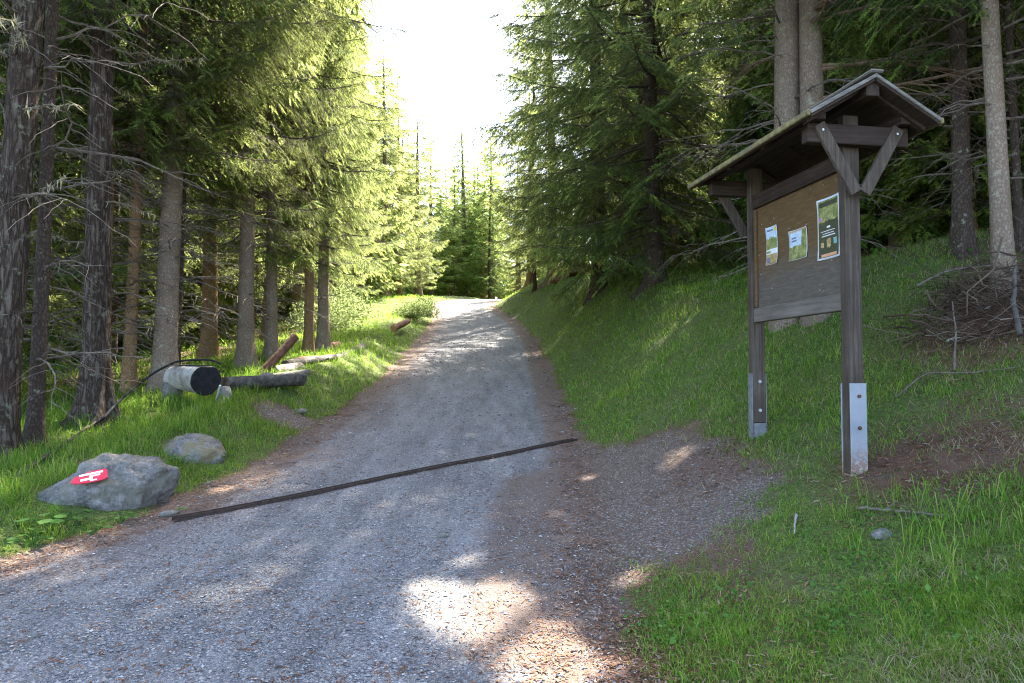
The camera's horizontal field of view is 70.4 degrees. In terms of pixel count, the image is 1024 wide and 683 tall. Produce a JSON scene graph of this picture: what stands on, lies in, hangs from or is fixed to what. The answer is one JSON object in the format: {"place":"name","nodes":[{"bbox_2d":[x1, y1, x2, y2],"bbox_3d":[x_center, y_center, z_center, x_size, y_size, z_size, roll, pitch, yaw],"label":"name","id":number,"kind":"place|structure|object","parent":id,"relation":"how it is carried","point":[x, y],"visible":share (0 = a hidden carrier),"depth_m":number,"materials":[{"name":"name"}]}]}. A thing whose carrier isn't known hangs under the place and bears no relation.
{"place":"outdoors","nodes":[
{"label":"outdoors","id":0,"kind":"place"},
{"bbox_2d":[0,299,786,682],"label":"gravel road","id":1,"kind":"structure","parent":0,"point":[481,321],"depth_m":5.53,"materials":[{"name":"gravel"}]},
{"bbox_2d":[159,510,180,516],"bbox_3d":[-3.106,1.562,6.580,0.157,0.070,0.133,0,-2,0],"label":"stone","id":2,"kind":"object","parent":1,"relation":"on","point":[168,513],"visible":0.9,"depth_m":6.54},
{"bbox_2d":[172,438,577,522],"bbox_3d":[-1.060,1.475,8.185,5.248,0.438,0.092,2,-3,-43],"label":"drain channel","id":3,"kind":"object","parent":1,"relation":"on","point":[182,517],"visible":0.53,"depth_m":7.56,"materials":[{"name":"metal"}]},
{"bbox_2d":[0,217,1023,682],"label":"forest ground","id":4,"kind":"structure","parent":0,"point":[628,467],"depth_m":6.58,"materials":[{"name":"plant"}]},
{"bbox_2d":[7,528,53,545],"bbox_3d":[-3.842,1.572,5.786,0.310,0.143,0.361,2,-3,-33],"label":"weed","id":5,"kind":"object","parent":4,"relation":"on","point":[36,538],"visible":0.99,"depth_m":5.77,"materials":[{"name":"green plant"}]},
{"bbox_2d":[14,508,93,530],"bbox_3d":[-3.837,1.500,6.051,0.592,0.186,0.487,0,-2,0],"label":"weed","id":6,"kind":"object","parent":4,"relation":"on","point":[57,520],"visible":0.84,"depth_m":5.99,"materials":[{"name":"green plant"}]},
{"bbox_2d":[17,421,95,476],"bbox_3d":[-5.059,1.153,8.314,0.107,0.487,2.485,1,-2,-12],"label":"stick","id":7,"kind":"object","parent":4,"relation":"on","point":[43,458],"visible":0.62,"depth_m":7.66,"materials":[{"name":"brown wood"}]},
{"bbox_2d":[0,0,140,387],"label":"spruce tree","id":8,"kind":"object","parent":4,"relation":"on","point":[2,6],"visible":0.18,"depth_m":9.83,"materials":[{"name":"green plant"}]},
{"bbox_2d":[0,31,154,388],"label":"spruce tree","id":9,"kind":"object","parent":4,"relation":"on","point":[77,286],"visible":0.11,"depth_m":11.63,"materials":[{"name":"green plant"}]},
{"bbox_2d":[70,524,113,534],"bbox_3d":[-3.464,1.576,6.067,0.308,0.113,0.302,0,-2,0],"label":"weed","id":10,"kind":"object","parent":4,"relation":"on","point":[106,526],"visible":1,"depth_m":6.04,"materials":[{"name":"green plant"}]},
{"bbox_2d":[0,18,191,349],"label":"spruce tree","id":11,"kind":"object","parent":4,"relation":"on","point":[73,230],"visible":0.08,"depth_m":15.16,"materials":[{"name":"green plant"}]},
{"bbox_2d":[0,0,200,461],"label":"larch tree","id":12,"kind":"object","parent":4,"relation":"on","point":[20,130],"visible":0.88,"depth_m":7.81,"materials":[{"name":"brown plant"}]},
{"bbox_2d":[37,453,180,510],"bbox_3d":[-3.783,1.454,6.778,1.170,0.830,0.659,0,-2,0],"label":"boulder","id":13,"kind":"object","parent":4,"relation":"on","point":[134,482],"visible":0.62,"depth_m":6.65,"materials":[{"name":"stone"}]},
{"bbox_2d":[70,469,107,484],"bbox_3d":[-3.789,1.217,6.499,0.291,0.012,0.155,-11,34,-25],"label":"marker plate","id":14,"kind":"object","parent":13,"relation":"on","point":[94,476],"visible":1,"depth_m":6.50,"materials":[{"name":"red metal"}]},
{"bbox_2d":[0,16,222,365],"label":"spruce tree","id":15,"kind":"object","parent":4,"relation":"on","point":[120,343],"visible":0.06,"depth_m":20.51,"materials":[{"name":"green plant"}]},
{"bbox_2d":[0,6,226,365],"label":"spruce tree","id":16,"kind":"object","parent":4,"relation":"on","point":[115,306],"visible":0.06,"depth_m":17.98,"materials":[{"name":"green plant"}]},
{"bbox_2d":[0,0,227,448],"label":"spruce tree","id":17,"kind":"object","parent":4,"relation":"on","point":[35,422],"visible":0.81,"depth_m":8.29,"materials":[{"name":"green plant"}]},
{"bbox_2d":[102,511,139,522],"bbox_3d":[-3.414,1.551,6.372,0.294,0.107,0.253,1,-3,-17],"label":"weed","id":18,"kind":"object","parent":4,"relation":"on","point":[124,517],"visible":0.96,"depth_m":6.36,"materials":[{"name":"green plant"}]},
{"bbox_2d":[33,0,210,429],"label":"larch tree","id":19,"kind":"object","parent":4,"relation":"on","point":[98,400],"visible":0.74,"depth_m":9.51,"materials":[{"name":"brown plant"}]},
{"bbox_2d":[0,0,306,371],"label":"spruce tree","id":20,"kind":"object","parent":4,"relation":"on","point":[124,131],"visible":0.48,"depth_m":11.06,"materials":[{"name":"green plant"}]},
{"bbox_2d":[0,0,321,395],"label":"spruce tree","id":21,"kind":"object","parent":4,"relation":"on","point":[129,365],"visible":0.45,"depth_m":11.85,"materials":[{"name":"green plant"}]},
{"bbox_2d":[58,39,285,345],"bbox_3d":[-10.938,-8.132,23.151,6.887,17.631,7.181,-1,-3,20],"label":"spruce tree","id":22,"kind":"object","parent":4,"relation":"on","point":[223,297],"visible":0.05,"depth_m":22.82,"materials":[{"name":"green plant"}]},
{"bbox_2d":[162,382,183,399],"bbox_3d":[-5.165,0.746,11.052,0.308,0.341,0.245,1,-3,-30],"label":"support stone","id":23,"kind":"object","parent":4,"relation":"on","point":[167,387],"visible":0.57,"depth_m":10.94,"materials":[{"name":"stone"}]},
{"bbox_2d":[163,364,220,395],"bbox_3d":[-4.821,0.573,10.861,0.931,0.463,0.482,-2,-3,38],"label":"barrel","id":24,"kind":"object","parent":23,"relation":"on","point":[204,380],"visible":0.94,"depth_m":10.62,"materials":[{"name":"metal"}]},
{"bbox_2d":[0,0,349,365],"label":"spruce tree","id":25,"kind":"object","parent":4,"relation":"on","point":[229,126],"visible":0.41,"depth_m":12.39,"materials":[{"name":"green plant"}]},
{"bbox_2d":[122,158,266,335],"bbox_3d":[-12.815,-9.226,27.784,7.794,19.136,7.475,-2,-3,44],"label":"spruce tree","id":26,"kind":"object","parent":4,"relation":"on","point":[218,288],"depth_m":27.73,"materials":[{"name":"green plant"}]},
{"bbox_2d":[163,433,226,463],"bbox_3d":[-3.720,1.354,8.492,0.747,0.562,0.723,0,-2,0],"label":"boulder","id":27,"kind":"object","parent":4,"relation":"on","point":[202,448],"visible":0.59,"depth_m":8.31,"materials":[{"name":"stone"}]},
{"bbox_2d":[0,0,413,392],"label":"spruce tree","id":28,"kind":"object","parent":4,"relation":"on","point":[166,353],"visible":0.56,"depth_m":11.84,"materials":[{"name":"green plant"}]},
{"bbox_2d":[84,5,341,358],"bbox_3d":[-7.200,-10.777,17.588,6.263,23.600,6.016,0,-2,1],"label":"spruce tree","id":29,"kind":"object","parent":4,"relation":"on","point":[207,335],"visible":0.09,"depth_m":16.86,"materials":[{"name":"green plant"}]},
{"bbox_2d":[216,386,232,403],"bbox_3d":[-4.210,0.809,10.697,0.243,0.312,0.231,-1,-3,27],"label":"support stone","id":30,"kind":"object","parent":4,"relation":"on","point":[224,390],"visible":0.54,"depth_m":10.61,"materials":[{"name":"stone"}]},
{"bbox_2d":[132,0,369,369],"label":"spruce tree","id":31,"kind":"object","parent":4,"relation":"on","point":[245,336],"visible":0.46,"depth_m":14.33,"materials":[{"name":"green plant"}]},
{"bbox_2d":[193,44,318,321],"bbox_3d":[-10.591,-9.577,31.623,7.205,18.445,7.513,0,-2,8],"label":"spruce tree","id":32,"kind":"object","parent":4,"relation":"on","point":[286,309],"visible":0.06,"depth_m":30.76,"materials":[{"name":"green plant"}]},
{"bbox_2d":[260,372,273,374],"bbox_3d":[-4.073,0.646,11.974,0.306,0.286,0.275,2,-3,-42],"label":"support stone","id":33,"kind":"object","parent":4,"relation":"on","point":[267,373],"visible":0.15,"depth_m":11.94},
{"bbox_2d":[219,374,306,389],"bbox_3d":[-4.021,0.658,11.785,0.320,0.270,1.387,-2,-3,43],"label":"water trough","id":34,"kind":"object","parent":33,"relation":"on","point":[279,380],"visible":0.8,"depth_m":11.67,"materials":[{"name":"wood"}]},
{"bbox_2d":[153,0,391,360],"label":"spruce tree","id":35,"kind":"object","parent":4,"relation":"on","point":[270,349],"visible":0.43,"depth_m":15.76,"materials":[{"name":"green plant"}]},
{"bbox_2d":[257,333,298,373],"bbox_3d":[-4.355,0.261,13.495,0.178,0.855,0.872,-2,-3,39],"label":"log","id":36,"kind":"object","parent":4,"relation":"on","point":[274,359],"visible":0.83,"depth_m":13.45,"materials":[{"name":"brown wood"}]},
{"bbox_2d":[188,14,369,343],"bbox_3d":[-6.813,-8.575,20.721,5.486,18.450,5.091,1,-3,-20],"label":"spruce tree","id":37,"kind":"object","parent":4,"relation":"on","point":[261,337],"visible":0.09,"depth_m":20.37,"materials":[{"name":"green plant"}]},
{"bbox_2d":[273,362,304,372],"bbox_3d":[-4.295,0.560,13.933,0.261,0.327,0.791,-1,-3,25],"label":"log","id":38,"kind":"object","parent":4,"relation":"on","point":[289,366],"visible":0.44,"depth_m":13.82,"materials":[{"name":"wood"}]},
{"bbox_2d":[274,369,310,374],"bbox_3d":[-4.063,0.605,13.031,0.119,0.225,0.973,-2,-3,43],"label":"log","id":39,"kind":"object","parent":4,"relation":"on","point":[307,371],"visible":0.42,"depth_m":13.17,"materials":[{"name":"brown wood"}]},
{"bbox_2d":[225,38,387,329],"bbox_3d":[-7.471,-8.236,25.795,6.184,16.750,4.843,0,-2,6],"label":"spruce tree","id":40,"kind":"object","parent":4,"relation":"on","point":[297,297],"visible":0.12,"depth_m":25.44,"materials":[{"name":"green plant"}]},
{"bbox_2d":[281,354,337,365],"bbox_3d":[-4.079,0.401,14.789,0.203,0.340,1.724,-1,-3,20],"label":"log","id":41,"kind":"object","parent":4,"relation":"on","point":[305,360],"visible":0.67,"depth_m":14.67,"materials":[{"name":"wood"}]},
{"bbox_2d":[240,0,396,353],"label":"spruce tree","id":42,"kind":"object","parent":4,"relation":"on","point":[308,342],"visible":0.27,"depth_m":16.90,"materials":[{"name":"green plant"}]},
{"bbox_2d":[283,294,367,330],"bbox_3d":[-6.023,-0.901,23.655,2.765,1.290,3.351,1,-3,-24],"label":"bush","id":43,"kind":"object","parent":4,"relation":"on","point":[337,321],"visible":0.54,"depth_m":23.20,"materials":[{"name":"green plant"}]},
{"bbox_2d":[257,0,408,350],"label":"spruce tree","id":44,"kind":"object","parent":4,"relation":"on","point":[323,310],"visible":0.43,"depth_m":17.37,"materials":[{"name":"green plant"}]},
{"bbox_2d":[279,5,396,304],"bbox_3d":[-7.313,-7.970,29.935,5.533,15.050,4.334,0,-2,8],"label":"spruce tree","id":45,"kind":"object","parent":4,"relation":"on","point":[359,290],"visible":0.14,"depth_m":29.80,"materials":[{"name":"green plant"}]},
{"bbox_2d":[302,279,380,318],"bbox_3d":[-6.557,-1.611,27.469,3.073,1.743,4.017,0,-2,0],"label":"bush","id":46,"kind":"object","parent":4,"relation":"on","point":[354,303],"visible":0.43,"depth_m":27.14,"materials":[{"name":"green plant"}]},
{"bbox_2d":[320,4,395,296],"bbox_3d":[-7.959,-9.293,34.440,4.492,16.350,4.841,-1,-2,14],"label":"spruce tree","id":47,"kind":"object","parent":4,"relation":"on","point":[374,99],"visible":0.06,"depth_m":34.57,"materials":[{"name":"green plant"}]},
{"bbox_2d":[315,0,422,299],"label":"spruce tree","id":48,"kind":"object","parent":4,"relation":"on","point":[386,274],"visible":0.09,"depth_m":36.94,"materials":[{"name":"green plant"}]},
{"bbox_2d":[360,44,430,295],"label":"spruce tree","id":49,"kind":"object","parent":4,"relation":"on","point":[386,140],"visible":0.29,"depth_m":39.90,"materials":[{"name":"green plant"}]},
{"bbox_2d":[364,63,426,294],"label":"spruce tree","id":50,"kind":"object","parent":4,"relation":"on","point":[388,137],"visible":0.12,"depth_m":43.47,"materials":[{"name":"green plant"}]},
{"bbox_2d":[359,58,433,294],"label":"spruce tree","id":51,"kind":"object","parent":4,"relation":"on","point":[407,289],"visible":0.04,"depth_m":48.04,"materials":[{"name":"green plant"}]},
{"bbox_2d":[390,318,410,331],"bbox_3d":[-3.737,-0.570,24.543,0.250,0.574,2.054,0,-2,6],"label":"log","id":52,"kind":"object","parent":4,"relation":"on","point":[399,325],"visible":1,"depth_m":24.00,"materials":[{"name":"brown wood"}]},
{"bbox_2d":[372,66,432,295],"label":"spruce tree","id":53,"kind":"object","parent":4,"relation":"on","point":[420,244],"visible":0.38,"depth_m":42.30,"materials":[{"name":"green plant"}]},
{"bbox_2d":[389,107,431,294],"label":"spruce tree","id":54,"kind":"object","parent":4,"relation":"on","point":[427,250],"visible":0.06,"depth_m":50.55,"materials":[{"name":"green plant"}]},
{"bbox_2d":[392,148,435,295],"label":"spruce tree","id":55,"kind":"object","parent":4,"relation":"on","point":[420,204],"visible":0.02,"depth_m":60.74,"materials":[{"name":"green plant"}]},
{"bbox_2d":[387,296,441,318],"bbox_3d":[-3.826,-1.383,29.706,2.564,0.990,2.723,2,-3,-42],"label":"bush","id":56,"kind":"object","parent":4,"relation":"on","point":[413,308],"visible":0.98,"depth_m":29.21,"materials":[{"name":"green plant"}]},
{"bbox_2d":[394,104,448,296],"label":"spruce tree","id":57,"kind":"object","parent":4,"relation":"on","point":[418,290],"visible":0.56,"depth_m":44.29,"materials":[{"name":"green plant"}]},
{"bbox_2d":[425,215,455,295],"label":"spruce tree","id":58,"kind":"object","parent":4,"relation":"on","point":[440,265],"visible":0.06,"depth_m":58.24,"materials":[{"name":"green plant"}]},
{"bbox_2d":[409,124,473,295],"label":"spruce tree","id":59,"kind":"object","parent":4,"relation":"on","point":[455,269],"visible":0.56,"depth_m":53.23,"materials":[{"name":"green plant"}]},
{"bbox_2d":[412,159,480,296],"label":"spruce tree","id":60,"kind":"object","parent":4,"relation":"on","point":[444,176],"visible":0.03,"depth_m":62.42,"materials":[{"name":"green plant"}]},
{"bbox_2d":[434,167,477,295],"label":"spruce tree","id":61,"kind":"object","parent":4,"relation":"on","point":[457,220],"visible":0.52,"depth_m":55.25,"materials":[{"name":"green plant"}]},
{"bbox_2d":[438,121,483,296],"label":"spruce tree","id":62,"kind":"object","parent":4,"relation":"on","point":[463,191],"visible":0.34,"depth_m":57.41,"materials":[{"name":"green plant"}]},
{"bbox_2d":[455,155,499,297],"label":"spruce tree","id":63,"kind":"object","parent":4,"relation":"on","point":[472,189],"visible":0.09,"depth_m":60.42,"materials":[{"name":"green plant"}]},
{"bbox_2d":[457,173,500,298],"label":"spruce tree","id":64,"kind":"object","parent":4,"relation":"on","point":[482,295],"visible":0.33,"depth_m":56.17,"materials":[{"name":"green plant"}]},
{"bbox_2d":[449,150,514,299],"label":"spruce tree","id":65,"kind":"object","parent":4,"relation":"on","point":[470,176],"visible":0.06,"depth_m":64.42,"materials":[{"name":"green plant"}]},
{"bbox_2d":[463,141,514,298],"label":"spruce tree","id":66,"kind":"object","parent":4,"relation":"on","point":[493,277],"visible":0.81,"depth_m":53.60,"materials":[{"name":"green plant"}]},
{"bbox_2d":[458,126,538,298],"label":"spruce tree","id":67,"kind":"object","parent":4,"relation":"on","point":[494,294],"visible":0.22,"depth_m":58.35,"materials":[{"name":"green plant"}]},
{"bbox_2d":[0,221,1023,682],"bbox_3d":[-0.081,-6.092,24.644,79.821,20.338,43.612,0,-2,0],"label":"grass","id":68,"kind":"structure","parent":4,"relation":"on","point":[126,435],"depth_m":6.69,"materials":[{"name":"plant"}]},
{"bbox_2d":[95,359,220,423],"bbox_3d":[-4.921,0.656,9.978,0.470,0.866,2.066,-1,-3,19],"label":"water hose","id":69,"kind":"object","parent":68,"relation":"on","point":[126,394],"visible":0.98,"depth_m":10.05,"materials":[{"name":"black plastic"}]},
{"bbox_2d":[0,252,1023,682],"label":"needle litter","id":70,"kind":"object","parent":4,"relation":"on","point":[606,676],"visible":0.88,"depth_m":4.65,"materials":[{"name":"plant"}]},
{"bbox_2d":[0,223,1023,682],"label":"clover","id":71,"kind":"object","parent":4,"relation":"on","point":[852,613],"visible":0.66,"depth_m":4.50,"materials":[{"name":"green plant"}]},
{"bbox_2d":[0,224,1023,682],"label":"dry grass","id":72,"kind":"structure","parent":4,"relation":"on","point":[996,646],"depth_m":5.45,"materials":[{"name":"plant"}]},
{"bbox_2d":[494,165,539,291],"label":"spruce tree","id":73,"kind":"object","parent":4,"relation":"on","point":[517,285],"visible":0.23,"depth_m":45.09,"materials":[{"name":"green plant"}]},
{"bbox_2d":[25,216,1022,395],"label":"undergrowth","id":74,"kind":"object","parent":4,"relation":"on","point":[883,249],"visible":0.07,"depth_m":13.77,"materials":[{"name":"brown plant"}]},
{"bbox_2d":[497,82,557,290],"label":"spruce tree","id":75,"kind":"object","parent":4,"relation":"on","point":[529,278],"visible":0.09,"depth_m":39.05,"materials":[{"name":"green plant"}]},
{"bbox_2d":[512,187,547,283],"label":"spruce tree","id":76,"kind":"object","parent":4,"relation":"on","point":[544,272],"visible":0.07,"depth_m":58.49,"materials":[{"name":"green plant"}]},
{"bbox_2d":[482,0,587,292],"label":"spruce tree","id":77,"kind":"object","parent":4,"relation":"on","point":[527,269],"visible":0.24,"depth_m":34.69,"materials":[{"name":"green plant"}]},
{"bbox_2d":[467,0,617,289],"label":"spruce tree","id":78,"kind":"object","parent":4,"relation":"on","point":[543,284],"visible":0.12,"depth_m":34.06,"materials":[{"name":"green plant"}]},
{"bbox_2d":[548,265,570,283],"bbox_3d":[2.194,-2.909,32.992,0.961,1.109,1.082,2,-3,-39],"label":"shrub","id":79,"kind":"object","parent":4,"relation":"on","point":[555,279],"visible":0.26,"depth_m":32.67,"materials":[{"name":"green plant"}]},
{"bbox_2d":[454,0,733,313],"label":"spruce tree","id":80,"kind":"object","parent":4,"relation":"on","point":[593,286],"visible":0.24,"depth_m":24.19,"materials":[{"name":"green plant"}]},
{"bbox_2d":[578,5,639,265],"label":"spruce tree","id":81,"kind":"object","parent":4,"relation":"on","point":[618,201],"visible":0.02,"depth_m":32.60,"materials":[{"name":"green plant"}]},
{"bbox_2d":[556,0,691,271],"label":"spruce tree","id":82,"kind":"object","parent":4,"relation":"on","point":[633,265],"visible":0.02,"depth_m":28.01,"materials":[{"name":"green plant"}]},
{"bbox_2d":[472,0,846,302],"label":"spruce tree","id":83,"kind":"object","parent":4,"relation":"on","point":[651,67],"visible":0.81,"depth_m":17.34,"materials":[{"name":"green plant"}]},
{"bbox_2d":[603,1,735,265],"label":"spruce tree","id":84,"kind":"object","parent":4,"relation":"on","point":[677,225],"visible":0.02,"depth_m":25.04,"materials":[{"name":"green plant"}]},
{"bbox_2d":[637,34,726,252],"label":"spruce tree","id":85,"kind":"object","parent":4,"relation":"on","point":[696,234],"visible":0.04,"depth_m":29.95,"materials":[{"name":"green plant"}]},
{"bbox_2d":[618,0,770,258],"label":"spruce tree","id":86,"kind":"object","parent":4,"relation":"on","point":[672,87],"visible":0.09,"depth_m":20.73,"materials":[{"name":"green plant"}]},
{"bbox_2d":[681,5,739,248],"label":"spruce tree","id":87,"kind":"object","parent":4,"relation":"on","point":[719,121],"visible":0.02,"depth_m":27.05,"materials":[{"name":"green plant"}]},
{"bbox_2d":[598,0,932,332],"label":"spruce tree","id":88,"kind":"object","parent":4,"relation":"on","point":[786,84],"visible":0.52,"depth_m":9.82,"materials":[{"name":"green plant"}]},
{"bbox_2d":[690,0,878,252],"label":"spruce tree","id":89,"kind":"object","parent":4,"relation":"on","point":[750,122],"visible":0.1,"depth_m":17.02,"materials":[{"name":"green plant"}]},
{"bbox_2d":[688,69,943,476],"bbox_3d":[2.540,-0.389,6.423,1.130,3.192,2.232,0,-2,-9],"label":"notice board","id":90,"kind":"object","parent":4,"relation":"on","point":[801,230],"visible":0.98,"depth_m":5.99,"materials":[{"name":"brown wood"}]},
{"bbox_2d":[610,0,1023,326],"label":"spruce tree","id":91,"kind":"object","parent":4,"relation":"on","point":[812,66],"visible":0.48,"depth_m":9.43,"materials":[{"name":"green plant"}]},
{"bbox_2d":[732,0,1023,249],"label":"spruce tree","id":92,"kind":"object","parent":4,"relation":"on","point":[866,206],"visible":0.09,"depth_m":13.52,"materials":[{"name":"green plant"}]},
{"bbox_2d":[870,528,892,539],"bbox_3d":[2.334,1.219,4.575,0.151,0.079,0.140,0,-2,0],"label":"stone","id":93,"kind":"object","parent":4,"relation":"on","point":[879,533],"visible":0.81,"depth_m":4.53,"materials":[{"name":"stone"}]},
{"bbox_2d":[857,501,946,515],"bbox_3d":[2.522,1.096,4.738,0.089,0.099,0.590,2,-3,-35],"label":"stick","id":94,"kind":"object","parent":4,"relation":"on","point":[880,509],"visible":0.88,"depth_m":4.79,"materials":[{"name":"brown wood"}]},
{"bbox_2d":[799,0,1023,296],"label":"spruce tree","id":95,"kind":"object","parent":4,"relation":"on","point":[1000,207],"visible":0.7,"depth_m":7.87,"materials":[{"name":"grey plant"}]},
{"bbox_2d":[804,0,1023,253],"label":"spruce tree","id":96,"kind":"object","parent":4,"relation":"on","point":[1014,155],"visible":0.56,"depth_m":8.89,"materials":[{"name":"green plant"}]},
{"bbox_2d":[830,0,1023,248],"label":"spruce tree","id":97,"kind":"object","parent":4,"relation":"on","point":[913,166],"visible":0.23,"depth_m":11.08,"materials":[{"name":"green plant"}]},
{"bbox_2d":[846,2,1023,233],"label":"spruce tree","id":98,"kind":"object","parent":4,"relation":"on","point":[939,128],"visible":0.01,"depth_m":13.81,"materials":[{"name":"green plant"}]},
{"bbox_2d":[852,0,1023,260],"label":"spruce tree","id":99,"kind":"object","parent":4,"relation":"on","point":[962,236],"visible":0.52,"depth_m":9.10,"materials":[{"name":"brown plant"}]},
{"bbox_2d":[862,237,1023,362],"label":"brushwood","id":100,"kind":"object","parent":4,"relation":"on","point":[968,291],"visible":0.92,"depth_m":7.49,"materials":[{"name":"wood"}]},
{"bbox_2d":[915,257,1019,286],"bbox_3d":[4.893,-0.756,7.800,1.088,0.335,0.049,0,-2,3],"label":"stick","id":101,"kind":"object","parent":100,"relation":"on","point":[928,279],"visible":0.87,"depth_m":7.79,"materials":[{"name":"brown wood"}]},
{"bbox_2d":[1010,265,1022,336],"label":"stick","id":102,"kind":"object","parent":100,"relation":"on","point":[1018,324],"visible":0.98,"depth_m":6.92,"materials":[{"name":"wood"}]},
{"bbox_2d":[944,301,956,370],"bbox_3d":[4.252,-0.064,7.023,0.104,0.701,0.548,-1,-3,25],"label":"stick","id":103,"kind":"object","parent":4,"relation":"on","point":[954,352],"visible":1,"depth_m":6.93,"materials":[{"name":"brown wood"}]},
{"bbox_2d":[895,366,1014,397],"bbox_3d":[4.026,0.370,6.661,0.965,0.304,0.241,-1,-3,17],"label":"stick","id":104,"kind":"object","parent":4,"relation":"on","point":[909,385],"visible":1,"depth_m":6.70,"materials":[{"name":"brown wood"}]},
{"bbox_2d":[348,0,702,297],"label":"sky","id":105,"kind":"structure","parent":0,"point":[447,58],"materials":[{"name":"white"}]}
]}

